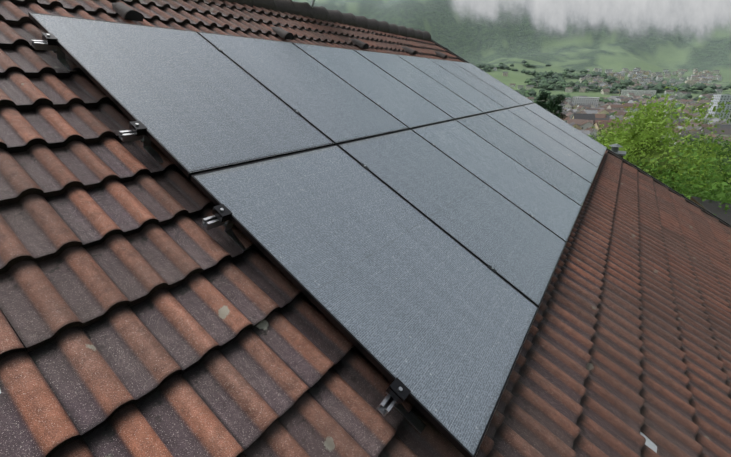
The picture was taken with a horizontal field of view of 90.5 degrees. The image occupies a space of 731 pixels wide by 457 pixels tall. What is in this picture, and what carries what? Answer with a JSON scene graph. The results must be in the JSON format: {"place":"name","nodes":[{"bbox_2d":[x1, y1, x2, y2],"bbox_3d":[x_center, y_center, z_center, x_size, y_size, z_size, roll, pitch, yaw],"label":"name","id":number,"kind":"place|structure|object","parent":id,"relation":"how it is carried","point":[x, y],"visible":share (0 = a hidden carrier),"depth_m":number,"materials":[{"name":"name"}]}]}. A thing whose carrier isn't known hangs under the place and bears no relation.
{"place":"outdoors","nodes":[
{"label":"outdoors","id":0,"kind":"place"},
{"bbox_2d":[292,0,730,101],"bbox_3d":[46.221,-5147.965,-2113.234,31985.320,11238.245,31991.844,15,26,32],"label":"mountain hillside","id":1,"kind":"structure","parent":0,"point":[507,39],"depth_m":2032.38,"materials":[{"name":"green plant"}]},
{"bbox_2d":[534,91,554,111],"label":"tree","id":2,"kind":"object","parent":1,"relation":"on","point":[544,97],"visible":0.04,"depth_m":40.84,"materials":[{"name":"green plant"}]},
{"bbox_2d":[543,98,560,118],"bbox_3d":[19.063,-6.044,40.210,6.472,15.881,6.292,8,23,17],"label":"tree","id":3,"kind":"object","parent":1,"relation":"on","point":[550,106],"depth_m":37.34,"materials":[{"name":"green plant"}]},
{"bbox_2d":[553,94,567,118],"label":"conifer tree","id":4,"kind":"object","parent":1,"relation":"on","point":[558,99],"visible":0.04,"depth_m":42.07,"materials":[{"name":"green plant"}]},
{"bbox_2d":[476,60,730,143],"bbox_3d":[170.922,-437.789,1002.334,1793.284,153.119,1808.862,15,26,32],"label":"woodland canopy","id":5,"kind":"object","parent":1,"relation":"on","point":[557,79],"visible":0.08,"depth_m":1137.50,"materials":[{"name":"green plant"}]},
{"bbox_2d":[494,67,730,150],"bbox_3d":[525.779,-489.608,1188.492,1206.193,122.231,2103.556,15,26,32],"label":"town buildings","id":6,"kind":"structure","parent":1,"relation":"on","point":[586,114],"depth_m":630.49,"materials":[{"name":"paint"}]},
{"bbox_2d":[589,86,730,196],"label":"tree","id":7,"kind":"object","parent":1,"relation":"on","point":[642,142],"visible":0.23,"depth_m":17.75,"materials":[{"name":"green plant"}]},
{"bbox_2d":[633,138,730,216],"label":"tree","id":8,"kind":"object","parent":1,"relation":"on","point":[703,196],"visible":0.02,"depth_m":11.14,"materials":[{"name":"green plant"}]},
{"bbox_2d":[666,123,730,200],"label":"tree","id":9,"kind":"object","parent":1,"relation":"on","point":[714,142],"depth_m":20.46,"materials":[{"name":"green plant"}]},
{"bbox_2d":[683,173,730,202],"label":"foliage","id":10,"kind":"object","parent":1,"relation":"on","point":[707,193],"depth_m":15.89,"materials":[{"name":"green plant"}]},
{"bbox_2d":[689,196,730,224],"bbox_3d":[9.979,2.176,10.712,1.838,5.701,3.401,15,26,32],"label":"neighbouring roof","id":11,"kind":"structure","parent":1,"relation":"on","point":[712,207],"depth_m":10.55,"materials":[{"name":"tile"}]},
{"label":"house walls","id":12,"kind":"object","parent":1,"relation":"on","visible":0},
{"bbox_2d":[0,8,63,344],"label":"roof underlay","id":13,"kind":"object","parent":12,"relation":"on","point":[7,319],"depth_m":1.19,"materials":[{"name":"black"}]},
{"bbox_2d":[0,0,730,456],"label":"roof tiles","id":14,"kind":"structure","parent":13,"relation":"on","point":[146,312],"depth_m":1.64,"materials":[{"name":"concrete"}]},
{"bbox_2d":[28,12,333,177],"bbox_3d":[-1.178,-0.981,2.472,1.724,0.030,1.134,41,37,16],"label":"solar module","id":15,"kind":"object","parent":14,"relation":"on","point":[194,102],"visible":0.92,"depth_m":2.33,"materials":[{"name":"grey"}]},
{"bbox_2d":[112,2,446,58],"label":"vent tiles","id":16,"kind":"object","parent":14,"relation":"on","point":[124,11],"visible":0.88,"depth_m":4.39,"materials":[{"name":"ceramic"}]},
{"bbox_2d":[197,32,408,144],"bbox_3d":[-0.526,-1.335,3.348,1.724,0.030,1.134,41,37,16],"label":"solar module","id":17,"kind":"object","parent":14,"relation":"on","point":[329,104],"visible":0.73,"depth_m":3.24,"materials":[{"name":"grey"}]},
{"bbox_2d":[31,33,593,433],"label":"mounting clamps","id":18,"kind":"object","parent":14,"relation":"on","point":[398,391],"visible":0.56,"depth_m":1.75,"materials":[{"name":"grey metal"}]},
{"bbox_2d":[219,0,430,40],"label":"ridge tiles","id":19,"kind":"object","parent":14,"relation":"on","point":[304,9],"visible":0.98,"depth_m":6.24,"materials":[{"name":"brown ceramic"}]},
{"bbox_2d":[0,390,656,452],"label":"snow guard hooks","id":20,"kind":"object","parent":14,"relation":"on","point":[649,443],"visible":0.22,"depth_m":1.93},
{"bbox_2d":[191,145,538,456],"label":"solar module","id":21,"kind":"object","parent":14,"relation":"on","point":[390,284],"visible":0.94,"depth_m":1.80,"materials":[{"name":"grey"}]},
{"bbox_2d":[293,43,453,129],"bbox_3d":[0.125,-1.690,4.224,1.724,0.030,1.134,41,37,16],"label":"solar module","id":22,"kind":"object","parent":14,"relation":"on","point":[409,108],"visible":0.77,"depth_m":4.14,"materials":[{"name":"grey"}]},
{"bbox_2d":[353,49,483,119],"bbox_3d":[0.777,-2.045,5.100,1.724,0.031,1.134,41,37,16],"label":"solar module","id":23,"kind":"object","parent":14,"relation":"on","point":[431,90],"visible":0.81,"depth_m":5.03,"materials":[{"name":"grey"}]},
{"bbox_2d":[396,54,504,113],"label":"solar module","id":24,"kind":"object","parent":14,"relation":"on","point":[479,100],"visible":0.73,"depth_m":5.92,"materials":[{"name":"grey"}]},
{"bbox_2d":[337,129,566,306],"bbox_3d":[0.734,-0.239,2.855,1.724,0.032,1.134,41,37,16],"label":"solar module","id":25,"kind":"object","parent":14,"relation":"on","point":[517,248],"visible":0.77,"depth_m":2.73,"materials":[{"name":"grey"}]},
{"bbox_2d":[428,58,520,108],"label":"solar module","id":26,"kind":"object","parent":14,"relation":"on","point":[483,87],"visible":0.77,"depth_m":6.80,"materials":[{"name":"grey"}]},
{"bbox_2d":[453,61,533,105],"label":"solar module","id":27,"kind":"object","parent":14,"relation":"on","point":[514,95],"visible":0.75,"depth_m":7.68,"materials":[{"name":"grey"}]},
{"bbox_2d":[411,120,581,241],"bbox_3d":[1.385,-0.593,3.731,1.724,0.029,1.134,41,37,16],"label":"solar module","id":28,"kind":"object","parent":14,"relation":"on","point":[542,202],"visible":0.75,"depth_m":3.64,"materials":[{"name":"grey"}]},
{"bbox_2d":[456,114,590,205],"bbox_3d":[2.037,-0.947,4.607,1.724,0.030,1.134,41,37,16],"label":"solar module","id":29,"kind":"object","parent":14,"relation":"on","point":[561,178],"visible":0.77,"depth_m":4.53,"materials":[{"name":"grey"}]},
{"bbox_2d":[485,109,597,183],"bbox_3d":[2.688,-1.302,5.483,1.724,0.030,1.134,41,37,16],"label":"solar module","id":30,"kind":"object","parent":14,"relation":"on","point":[552,148],"visible":0.77,"depth_m":5.42,"materials":[{"name":"grey"}]},
{"bbox_2d":[507,106,602,167],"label":"solar module","id":31,"kind":"object","parent":14,"relation":"on","point":[582,150],"visible":0.77,"depth_m":6.31,"materials":[{"name":"grey"}]},
{"bbox_2d":[523,103,606,155],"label":"solar module","id":32,"kind":"object","parent":14,"relation":"on","point":[572,131],"visible":0.75,"depth_m":7.18,"materials":[{"name":"grey"}]},
{"bbox_2d":[431,39,730,227],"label":"verge trim","id":33,"kind":"structure","parent":14,"relation":"attached to","point":[689,201],"depth_m":7.54,"materials":[{"name":"metal"}]},
{"bbox_2d":[609,144,625,157],"bbox_3d":[6.606,-0.568,10.056,2.000,3.520,2.000,15,26,32],"label":"chimney","id":34,"kind":"object","parent":14,"relation":"on","point":[614,148],"visible":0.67,"depth_m":9.33,"materials":[{"name":"grey metal"}]},
{"bbox_2d":[444,0,730,43],"bbox_3d":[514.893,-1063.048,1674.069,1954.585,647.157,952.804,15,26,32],"label":"cloud","id":35,"kind":"structure","parent":0,"point":[699,19],"depth_m":1118.33,"materials":[{"name":"white"}]}
]}

